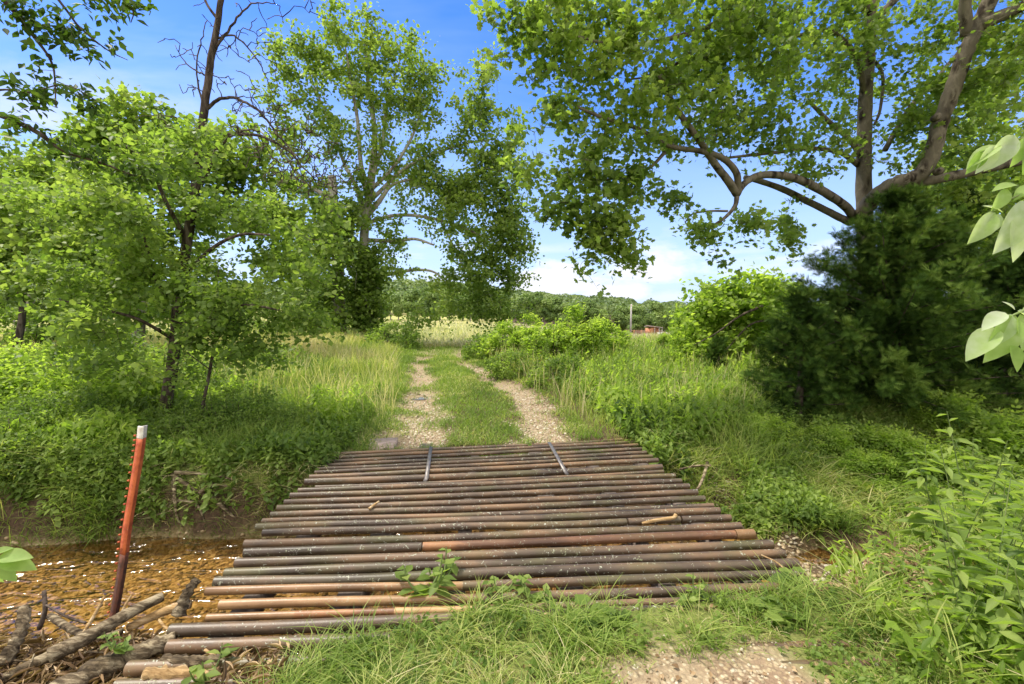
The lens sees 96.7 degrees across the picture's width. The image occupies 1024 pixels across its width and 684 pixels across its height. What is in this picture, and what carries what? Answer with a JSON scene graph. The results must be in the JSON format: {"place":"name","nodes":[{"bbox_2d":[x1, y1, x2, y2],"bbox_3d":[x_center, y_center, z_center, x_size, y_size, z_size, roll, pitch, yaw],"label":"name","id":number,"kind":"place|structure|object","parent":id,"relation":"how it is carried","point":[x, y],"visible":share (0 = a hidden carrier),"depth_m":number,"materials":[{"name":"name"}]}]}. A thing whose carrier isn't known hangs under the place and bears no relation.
{"place":"outdoors","nodes":[
{"label":"outdoors","id":0,"kind":"place"},
{"bbox_2d":[0,525,866,651],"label":"water","id":1,"kind":"structure","parent":0,"point":[100,574],"depth_m":3.98,"materials":[{"name":"brown liquid"}]},
{"bbox_2d":[0,302,1023,683],"bbox_3d":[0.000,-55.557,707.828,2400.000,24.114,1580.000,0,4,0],"label":"ground","id":2,"kind":"structure","parent":0,"point":[722,668],"depth_m":4.23,"materials":[{"name":"soil"}]},
{"bbox_2d":[0,546,36,581],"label":"leafy shrub","id":3,"kind":"object","parent":2,"relation":"on","point":[13,560],"visible":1,"depth_m":1.46,"materials":[{"name":"green plant"}]},
{"bbox_2d":[0,385,89,490],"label":"honeysuckle thicket","id":4,"kind":"object","parent":2,"relation":"on","point":[12,416],"visible":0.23,"depth_m":4.90,"materials":[{"name":"green plant"}]},
{"bbox_2d":[0,414,92,487],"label":"honeysuckle thicket","id":5,"kind":"object","parent":2,"relation":"on","point":[5,455],"visible":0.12,"depth_m":4.56,"materials":[{"name":"green plant"}]},
{"bbox_2d":[0,303,99,350],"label":"leafy bush","id":6,"kind":"object","parent":2,"relation":"on","point":[8,314],"visible":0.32,"depth_m":12.47,"materials":[{"name":"green plant"}]},
{"bbox_2d":[0,334,115,393],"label":"honeysuckle thicket","id":7,"kind":"object","parent":2,"relation":"on","point":[8,350],"visible":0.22,"depth_m":6.44,"materials":[{"name":"green plant"}]},
{"bbox_2d":[0,131,127,339],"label":"sycamore tree","id":8,"kind":"object","parent":2,"relation":"on","point":[32,162],"visible":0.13,"depth_m":13.85,"materials":[{"name":"green plant"}]},
{"bbox_2d":[0,378,137,430],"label":"honeysuckle thicket","id":9,"kind":"object","parent":2,"relation":"on","point":[91,397],"visible":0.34,"depth_m":5.26,"materials":[{"name":"green plant"}]},
{"bbox_2d":[0,169,164,358],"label":"young tree","id":10,"kind":"object","parent":2,"relation":"on","point":[11,236],"visible":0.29,"depth_m":9.03,"materials":[{"name":"green plant"}]},
{"bbox_2d":[0,0,175,191],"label":"overhanging tree","id":11,"kind":"object","parent":2,"relation":"on","point":[65,34],"visible":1,"depth_m":3.59,"materials":[{"name":"green plant"}]},
{"bbox_2d":[0,347,203,417],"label":"honeysuckle thicket","id":12,"kind":"object","parent":2,"relation":"on","point":[43,381],"visible":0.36,"depth_m":5.99,"materials":[{"name":"green plant"}]},
{"bbox_2d":[55,420,151,491],"bbox_3d":[-4.377,1.186,5.059,1.223,0.670,1.315,-2,5,-24],"label":"honeysuckle thicket","id":13,"kind":"object","parent":2,"relation":"on","point":[87,447],"visible":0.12,"depth_m":4.57,"materials":[{"name":"green plant"}]},
{"bbox_2d":[51,330,243,403],"bbox_3d":[-5.863,0.470,7.257,2.445,1.339,2.631,-4,6,-41],"label":"honeysuckle thicket","id":14,"kind":"object","parent":2,"relation":"on","point":[202,370],"visible":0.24,"depth_m":7.31,"materials":[{"name":"green plant"}]},
{"bbox_2d":[0,627,304,683],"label":"leaf litter","id":15,"kind":"object","parent":2,"relation":"on","point":[41,641],"visible":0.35,"depth_m":2.25,"materials":[{"name":"brown plant"}]},
{"bbox_2d":[0,604,31,665],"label":"broken stub","id":16,"kind":"object","parent":15,"relation":"on","point":[10,651],"visible":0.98,"depth_m":2.38,"materials":[{"name":"brown wood"}]},
{"bbox_2d":[0,652,48,682],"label":"driftwood log","id":17,"kind":"object","parent":15,"relation":"on","point":[39,660],"visible":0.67,"depth_m":2.29,"materials":[{"name":"brown wood"}]},
{"bbox_2d":[46,613,123,639],"bbox_3d":[-2.524,1.659,2.646,0.709,0.114,0.098,2,5,20],"label":"driftwood log","id":18,"kind":"object","parent":15,"relation":"on","point":[61,623],"visible":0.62,"depth_m":2.65,"materials":[{"name":"brown wood"}]},
{"bbox_2d":[47,592,163,662],"bbox_3d":[-2.174,1.537,2.460,0.085,0.143,0.479,4,6,43],"label":"driftwood log","id":19,"kind":"object","parent":15,"relation":"on","point":[62,649],"visible":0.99,"depth_m":2.41,"materials":[{"name":"brown wood"}]},
{"bbox_2d":[49,631,176,683],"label":"driftwood log","id":20,"kind":"object","parent":15,"relation":"on","point":[107,665],"visible":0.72,"depth_m":2.17,"materials":[{"name":"brown wood"}]},
{"bbox_2d":[98,631,134,653],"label":"seedling","id":21,"kind":"object","parent":20,"relation":"on","point":[124,647],"visible":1,"depth_m":2.19,"materials":[{"name":"green plant"}]},
{"bbox_2d":[106,425,147,632],"bbox_3d":[-2.303,1.158,2.706,0.338,1.340,0.046,0,4,0],"label":"fence post","id":22,"kind":"object","parent":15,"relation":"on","point":[129,511],"visible":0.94,"depth_m":2.69,"materials":[{"name":"metal"}]},
{"bbox_2d":[126,599,191,630],"bbox_3d":[-2.003,1.547,2.589,0.302,0.103,0.067,-2,5,-22],"label":"driftwood log","id":23,"kind":"object","parent":15,"relation":"on","point":[154,615],"visible":0.83,"depth_m":2.57,"materials":[{"name":"brown wood"}]},
{"bbox_2d":[171,577,201,616],"bbox_3d":[-1.858,1.461,2.599,0.073,0.194,0.152,2,5,29],"label":"broken stub","id":24,"kind":"object","parent":23,"relation":"on","point":[181,607],"visible":1,"depth_m":2.58,"materials":[{"name":"brown wood"}]},
{"bbox_2d":[24,74,321,349],"bbox_3d":[-9.350,-3.314,13.082,7.244,7.584,3.644,-1,4,-15],"label":"sycamore tree","id":25,"kind":"object","parent":2,"relation":"on","point":[239,173],"visible":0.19,"depth_m":12.53,"materials":[{"name":"leaf"},{"name":"dark bark"}]},
{"bbox_2d":[0,413,354,557],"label":"bush","id":26,"kind":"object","parent":2,"relation":"on","point":[105,531],"depth_m":4.50,"materials":[{"name":"green plant"}]},
{"bbox_2d":[12,450,352,549],"bbox_3d":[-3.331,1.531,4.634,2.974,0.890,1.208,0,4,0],"label":"grass","id":27,"kind":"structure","parent":2,"relation":"on","point":[97,510],"depth_m":4.51,"materials":[{"name":"green plant"}]},
{"bbox_2d":[0,0,368,526],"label":"dead topped tree","id":28,"kind":"object","parent":2,"relation":"on","point":[128,233],"visible":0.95,"depth_m":5.38,"materials":[{"name":"green plant"}]},
{"bbox_2d":[115,401,257,469],"bbox_3d":[-3.684,1.099,5.364,1.435,0.730,1.334,0,4,-6],"label":"honeysuckle thicket","id":29,"kind":"object","parent":2,"relation":"on","point":[202,416],"visible":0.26,"depth_m":5.29,"materials":[{"name":"green plant"}]},
{"bbox_2d":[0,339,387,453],"bbox_3d":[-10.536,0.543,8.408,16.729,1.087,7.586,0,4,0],"label":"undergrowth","id":30,"kind":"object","parent":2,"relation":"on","point":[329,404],"visible":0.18,"depth_m":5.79,"materials":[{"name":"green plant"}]},
{"bbox_2d":[0,347,389,528],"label":"undergrowth","id":31,"kind":"object","parent":2,"relation":"on","point":[287,448],"visible":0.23,"depth_m":4.72,"materials":[{"name":"green plant"}]},
{"bbox_2d":[181,643,239,683],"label":"seedling","id":32,"kind":"object","parent":2,"relation":"on","point":[198,670],"visible":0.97,"depth_m":1.97,"materials":[{"name":"green plant"}]},
{"bbox_2d":[164,244,273,415],"bbox_3d":[-3.643,0.022,5.694,1.213,2.458,0.890,0,4,0],"label":"sapling","id":33,"kind":"object","parent":2,"relation":"on","point":[220,273],"visible":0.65,"depth_m":5.59,"materials":[{"name":"green plant"}]},
{"bbox_2d":[162,379,296,441],"bbox_3d":[-3.587,0.944,5.804,1.722,0.876,1.600,0,4,5],"label":"honeysuckle thicket","id":34,"kind":"object","parent":2,"relation":"on","point":[208,411],"visible":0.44,"depth_m":5.71,"materials":[{"name":"green plant"}]},
{"bbox_2d":[236,402,315,436],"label":"honeysuckle thicket","id":35,"kind":"object","parent":2,"relation":"on","point":[290,414],"visible":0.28,"depth_m":5.71,"materials":[{"name":"green plant"}]},
{"bbox_2d":[0,318,670,347],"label":"field grass","id":36,"kind":"structure","parent":2,"relation":"on","point":[460,326],"depth_m":30.19,"materials":[{"name":"green plant"}]},
{"bbox_2d":[35,277,693,314],"bbox_3d":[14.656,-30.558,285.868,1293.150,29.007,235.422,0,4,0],"label":"woods","id":37,"kind":"object","parent":2,"relation":"on","point":[609,304],"visible":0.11,"depth_m":250.20,"materials":[{"name":"green plant"}]},
{"bbox_2d":[234,0,545,340],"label":"sycamore tree","id":38,"kind":"object","parent":2,"relation":"on","point":[364,309],"visible":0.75,"depth_m":19.18,"materials":[{"name":"green plant"}]},
{"bbox_2d":[360,320,423,349],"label":"leafy bush","id":39,"kind":"object","parent":2,"relation":"on","point":[390,326],"visible":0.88,"depth_m":16.78,"materials":[{"name":"green plant"}]},
{"bbox_2d":[231,624,639,683],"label":"grass","id":40,"kind":"structure","parent":2,"relation":"on","point":[486,673],"depth_m":1.92,"materials":[{"name":"green plant"}]},
{"bbox_2d":[0,520,883,650],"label":"pebbles","id":41,"kind":"object","parent":2,"relation":"on","point":[95,563],"visible":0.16,"depth_m":3.95,"materials":[{"name":"gravel"}]},
{"bbox_2d":[368,353,585,468],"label":"gravel","id":42,"kind":"structure","parent":2,"relation":"on","point":[519,407],"depth_m":6.86,"materials":[{"name":"beige gravel"}]},
{"bbox_2d":[352,352,608,457],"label":"grass","id":43,"kind":"structure","parent":2,"relation":"on","point":[452,407],"depth_m":7.55,"materials":[{"name":"green plant"}]},
{"bbox_2d":[459,331,503,359],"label":"leafy bush","id":44,"kind":"object","parent":2,"relation":"on","point":[466,351],"visible":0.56,"depth_m":14.23,"materials":[{"name":"green plant"}]},
{"bbox_2d":[475,316,525,357],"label":"leafy bush","id":45,"kind":"object","parent":2,"relation":"on","point":[493,337],"visible":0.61,"depth_m":13.71,"materials":[{"name":"green plant"}]},
{"bbox_2d":[113,438,901,683],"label":"pipe bridge","id":46,"kind":"structure","parent":2,"relation":"on","point":[354,572],"depth_m":3.18,"materials":[{"name":"rusted metal"}]},
{"bbox_2d":[141,664,212,679],"bbox_3d":[-1.475,1.486,2.026,0.314,0.081,0.085,0,4,0],"label":"bark chunk","id":47,"kind":"object","parent":46,"relation":"on","point":[164,672],"visible":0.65,"depth_m":2.01,"materials":[{"name":"beige wood"}]},
{"bbox_2d":[160,653,219,666],"bbox_3d":[-1.487,1.472,2.106,0.267,0.056,0.072,0,4,2],"label":"bark chunk","id":48,"kind":"object","parent":46,"relation":"on","point":[192,660],"visible":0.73,"depth_m":2.09,"materials":[{"name":"brown wood"}]},
{"bbox_2d":[395,554,456,597],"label":"seedling","id":49,"kind":"object","parent":46,"relation":"on","point":[423,589],"visible":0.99,"depth_m":2.63,"materials":[{"name":"green plant"}]},
{"bbox_2d":[416,547,460,587],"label":"seedling","id":50,"kind":"object","parent":46,"relation":"on","point":[452,567],"visible":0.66,"depth_m":2.77,"materials":[{"name":"green plant"}]},
{"bbox_2d":[511,572,551,603],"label":"seedling","id":51,"kind":"object","parent":46,"relation":"on","point":[524,580],"visible":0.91,"depth_m":2.57,"materials":[{"name":"green plant"}]},
{"bbox_2d":[478,345,540,379],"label":"leafy bush","id":52,"kind":"object","parent":2,"relation":"on","point":[509,354],"visible":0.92,"depth_m":10.85,"materials":[{"name":"green plant"}]},
{"bbox_2d":[0,326,1023,478],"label":"grass","id":53,"kind":"structure","parent":2,"relation":"on","point":[344,350],"depth_m":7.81,"materials":[{"name":"green plant"}]},
{"bbox_2d":[504,311,549,355],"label":"willow bush","id":54,"kind":"object","parent":2,"relation":"on","point":[516,339],"visible":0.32,"depth_m":13.39,"materials":[{"name":"green plant"}]},
{"bbox_2d":[519,318,592,365],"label":"leafy bush","id":55,"kind":"object","parent":2,"relation":"on","point":[545,332],"visible":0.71,"depth_m":12.33,"materials":[{"name":"green plant"}]},
{"bbox_2d":[522,352,589,388],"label":"leafy bush","id":56,"kind":"object","parent":2,"relation":"on","point":[552,361],"visible":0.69,"depth_m":9.49,"materials":[{"name":"green plant"}]},
{"bbox_2d":[544,299,614,359],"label":"willow bush","id":57,"kind":"object","parent":2,"relation":"on","point":[584,334],"visible":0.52,"depth_m":12.62,"materials":[{"name":"green plant"}]},
{"bbox_2d":[566,594,619,640],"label":"dock plant","id":58,"kind":"object","parent":2,"relation":"on","point":[586,601],"visible":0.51,"depth_m":2.32,"materials":[{"name":"green plant"}]},
{"bbox_2d":[583,313,633,351],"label":"leafy bush","id":59,"kind":"object","parent":2,"relation":"on","point":[621,338],"visible":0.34,"depth_m":13.73,"materials":[{"name":"green plant"}]},
{"bbox_2d":[649,301,666,331],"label":"field edge tree","id":60,"kind":"object","parent":2,"relation":"on","point":[658,319],"visible":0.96,"depth_m":126.14,"materials":[{"name":"green plant"}]},
{"bbox_2d":[653,331,713,366],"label":"leafy bush","id":61,"kind":"object","parent":2,"relation":"on","point":[676,343],"visible":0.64,"depth_m":11.37,"materials":[{"name":"green plant"}]},
{"bbox_2d":[575,629,828,683],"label":"pebbles","id":62,"kind":"object","parent":2,"relation":"on","point":[732,670],"visible":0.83,"depth_m":2.04,"materials":[{"name":"beige gravel"}]},
{"bbox_2d":[701,333,729,370],"bbox_3d":[4.639,0.372,10.261,0.861,1.161,0.690,1,4,11],"label":"cedar tree","id":63,"kind":"object","parent":2,"relation":"on","point":[718,346],"visible":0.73,"depth_m":10.18,"materials":[{"name":"green plant"}]},
{"bbox_2d":[658,259,822,360],"bbox_3d":[6.276,-0.526,12.223,4.639,3.456,2.964,0,4,0],"label":"young sycamore","id":64,"kind":"object","parent":2,"relation":"on","point":[740,308],"visible":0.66,"depth_m":11.68,"materials":[{"name":"green plant"}]},
{"bbox_2d":[466,0,1023,354],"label":"sycamore tree","id":65,"kind":"object","parent":2,"relation":"on","point":[735,22],"visible":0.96,"depth_m":6.78,"materials":[{"name":"green plant"}]},
{"bbox_2d":[513,598,976,683],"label":"leaf litter","id":66,"kind":"object","parent":2,"relation":"on","point":[797,679],"visible":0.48,"depth_m":2.06,"materials":[{"name":"plant"}]},
{"bbox_2d":[732,394,813,437],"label":"bramble bush","id":67,"kind":"object","parent":2,"relation":"on","point":[787,414],"visible":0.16,"depth_m":6.21,"materials":[{"name":"green plant"}]},
{"bbox_2d":[735,407,816,453],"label":"bramble bush","id":68,"kind":"object","parent":2,"relation":"on","point":[771,423],"visible":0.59,"depth_m":5.82,"materials":[{"name":"green plant"}]},
{"bbox_2d":[747,593,807,639],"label":"dock plant","id":69,"kind":"object","parent":2,"relation":"on","point":[776,615],"visible":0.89,"depth_m":2.33,"materials":[{"name":"green plant"}]},
{"bbox_2d":[547,328,1018,473],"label":"undergrowth","id":70,"kind":"object","parent":2,"relation":"on","point":[616,396],"visible":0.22,"depth_m":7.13,"materials":[{"name":"green plant"}]},
{"bbox_2d":[682,468,898,583],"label":"gravel","id":71,"kind":"structure","parent":2,"relation":"on","point":[798,545],"depth_m":4.29,"materials":[{"name":"beige gravel"}]},
{"bbox_2d":[739,285,870,424],"bbox_3d":[4.224,0.294,6.622,1.758,2.284,1.494,1,4,8],"label":"cedar tree","id":72,"kind":"object","parent":2,"relation":"on","point":[804,371],"visible":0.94,"depth_m":6.39,"materials":[{"name":"green plant"}]},
{"bbox_2d":[626,362,1023,546],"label":"grass","id":73,"kind":"structure","parent":2,"relation":"on","point":[842,506],"depth_m":5.05,"materials":[{"name":"green plant"}]},
{"bbox_2d":[796,415,871,462],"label":"bramble bush","id":74,"kind":"object","parent":2,"relation":"on","point":[840,438],"visible":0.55,"depth_m":5.68,"materials":[{"name":"green plant"}]},
{"bbox_2d":[651,394,1018,539],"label":"undergrowth","id":75,"kind":"object","parent":2,"relation":"on","point":[787,502],"visible":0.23,"depth_m":4.81,"materials":[{"name":"green plant"}]},
{"bbox_2d":[797,411,889,453],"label":"bramble bush","id":76,"kind":"object","parent":2,"relation":"on","point":[820,421],"visible":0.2,"depth_m":5.98,"materials":[{"name":"green plant"}]},
{"bbox_2d":[829,445,919,503],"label":"bramble bush","id":77,"kind":"object","parent":2,"relation":"on","point":[875,461],"visible":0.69,"depth_m":5.21,"materials":[{"name":"green plant"}]},
{"bbox_2d":[746,181,1023,428],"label":"cedar tree","id":78,"kind":"object","parent":2,"relation":"on","point":[889,283],"visible":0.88,"depth_m":6.71,"materials":[{"name":"green plant"}]},
{"bbox_2d":[860,525,922,591],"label":"tall weed","id":79,"kind":"object","parent":2,"relation":"on","point":[873,558],"visible":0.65,"depth_m":2.65,"materials":[{"name":"green plant"}]},
{"bbox_2d":[811,543,985,597],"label":"grass","id":80,"kind":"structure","parent":2,"relation":"on","point":[906,561],"depth_m":2.89,"materials":[{"name":"green plant"}]},
{"bbox_2d":[841,420,972,484],"bbox_3d":[4.778,1.397,5.756,1.424,0.807,1.522,1,4,9],"label":"bramble bush","id":81,"kind":"object","parent":2,"relation":"on","point":[894,439],"visible":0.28,"depth_m":5.49,"materials":[{"name":"green plant"}]},
{"bbox_2d":[793,474,1023,683],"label":"grass","id":82,"kind":"structure","parent":2,"relation":"on","point":[959,657],"depth_m":2.49,"materials":[{"name":"green plant"}]},
{"bbox_2d":[811,475,1023,683],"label":"undergrowth","id":83,"kind":"object","parent":2,"relation":"on","point":[928,643],"visible":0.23,"depth_m":2.25,"materials":[{"name":"green plant"}]},
{"bbox_2d":[884,385,994,442],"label":"bramble bush","id":84,"kind":"object","parent":2,"relation":"on","point":[958,397],"visible":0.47,"depth_m":6.37,"materials":[{"name":"green plant"}]},
{"bbox_2d":[883,447,997,505],"bbox_3d":[4.822,1.570,5.353,1.288,0.730,1.377,-2,5,-26],"label":"bramble bush","id":85,"kind":"object","parent":2,"relation":"on","point":[937,475],"visible":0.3,"depth_m":5.11,"materials":[{"name":"green plant"}]},
{"bbox_2d":[900,551,997,669],"bbox_3d":[2.031,1.254,2.146,0.326,0.512,0.281,2,5,25],"label":"tall weed","id":86,"kind":"object","parent":2,"relation":"on","point":[969,618],"visible":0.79,"depth_m":2.12,"materials":[{"name":"green plant"}]},
{"bbox_2d":[894,444,1015,550],"bbox_3d":[2.991,1.099,3.118,0.574,0.779,0.471,4,6,41],"label":"tall weed","id":87,"kind":"object","parent":2,"relation":"on","point":[916,519],"visible":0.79,"depth_m":3.13,"materials":[{"name":"green plant"}]},
{"bbox_2d":[896,185,1014,375],"bbox_3d":[8.462,-1.120,8.473,2.908,3.733,2.616,0,4,0],"label":"cedar tree","id":88,"kind":"object","parent":2,"relation":"on","point":[975,206],"visible":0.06,"depth_m":8.43,"materials":[{"name":"green plant"}]},
{"bbox_2d":[907,17,1023,316],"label":"sycamore tree","id":89,"kind":"object","parent":2,"relation":"on","point":[1019,132],"visible":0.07,"depth_m":10.74,"materials":[{"name":"green plant"}]},
{"bbox_2d":[913,478,1023,667],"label":"tall weed","id":90,"kind":"object","parent":2,"relation":"on","point":[987,608],"visible":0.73,"depth_m":2.26,"materials":[{"name":"green plant"}]},
{"bbox_2d":[921,446,1023,609],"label":"tall weed","id":91,"kind":"object","parent":2,"relation":"on","point":[1016,522],"visible":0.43,"depth_m":2.64,"materials":[{"name":"green plant"}]},
{"bbox_2d":[923,503,1023,626],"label":"tall weed","id":92,"kind":"object","parent":2,"relation":"on","point":[1013,597],"visible":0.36,"depth_m":2.44,"materials":[{"name":"green plant"}]},
{"bbox_2d":[924,399,1023,474],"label":"bramble bush","id":93,"kind":"object","parent":2,"relation":"on","point":[1008,427],"visible":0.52,"depth_m":5.70,"materials":[{"name":"green plant"}]},
{"bbox_2d":[926,229,1023,414],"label":"cedar tree","id":94,"kind":"object","parent":2,"relation":"on","point":[1009,280],"visible":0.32,"depth_m":7.40,"materials":[{"name":"green plant"}]},
{"bbox_2d":[944,437,1008,501],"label":"tall weed","id":95,"kind":"object","parent":2,"relation":"on","point":[973,470],"visible":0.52,"depth_m":4.22,"materials":[{"name":"green plant"}]},
{"bbox_2d":[931,412,1023,536],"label":"tall weed","id":96,"kind":"object","parent":2,"relation":"on","point":[949,430],"visible":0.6,"depth_m":3.33,"materials":[{"name":"green plant"}]},
{"bbox_2d":[934,438,1021,493],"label":"bramble bush","id":97,"kind":"object","parent":2,"relation":"on","point":[987,459],"visible":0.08,"depth_m":5.22,"materials":[{"name":"green plant"}]},
{"bbox_2d":[963,476,1023,572],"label":"tall weed","id":98,"kind":"object","parent":2,"relation":"on","point":[988,515],"visible":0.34,"depth_m":2.78,"materials":[{"name":"green plant"}]},
{"bbox_2d":[965,135,1023,371],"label":"leafy shrub","id":99,"kind":"object","parent":2,"relation":"on","point":[998,334],"visible":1,"depth_m":1.76,"materials":[{"name":"green plant"}]},
{"bbox_2d":[981,555,1023,680],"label":"tall weed","id":100,"kind":"object","parent":2,"relation":"on","point":[1013,635],"visible":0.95,"depth_m":1.89,"materials":[{"name":"green plant"}]},
{"bbox_2d":[997,531,1023,631],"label":"tall weed","id":101,"kind":"object","parent":2,"relation":"on","point":[1010,535],"visible":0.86,"depth_m":2.23,"materials":[{"name":"green plant"}]},
{"bbox_2d":[0,0,1023,303],"label":"sky","id":102,"kind":"structure","parent":0,"point":[451,24],"materials":[{"name":"blue"}]},
{"bbox_2d":[210,546,1023,683],"bbox_3d":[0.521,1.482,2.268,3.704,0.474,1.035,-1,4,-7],"label":"grass","id":103,"kind":"structure","parent":0,"point":[318,658],"depth_m":2.21,"materials":[{"name":"green plant"}]},
{"bbox_2d":[664,571,836,620],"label":"grass","id":104,"kind":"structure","parent":0,"point":[773,591],"depth_m":2.48,"materials":[{"name":"green plant"}]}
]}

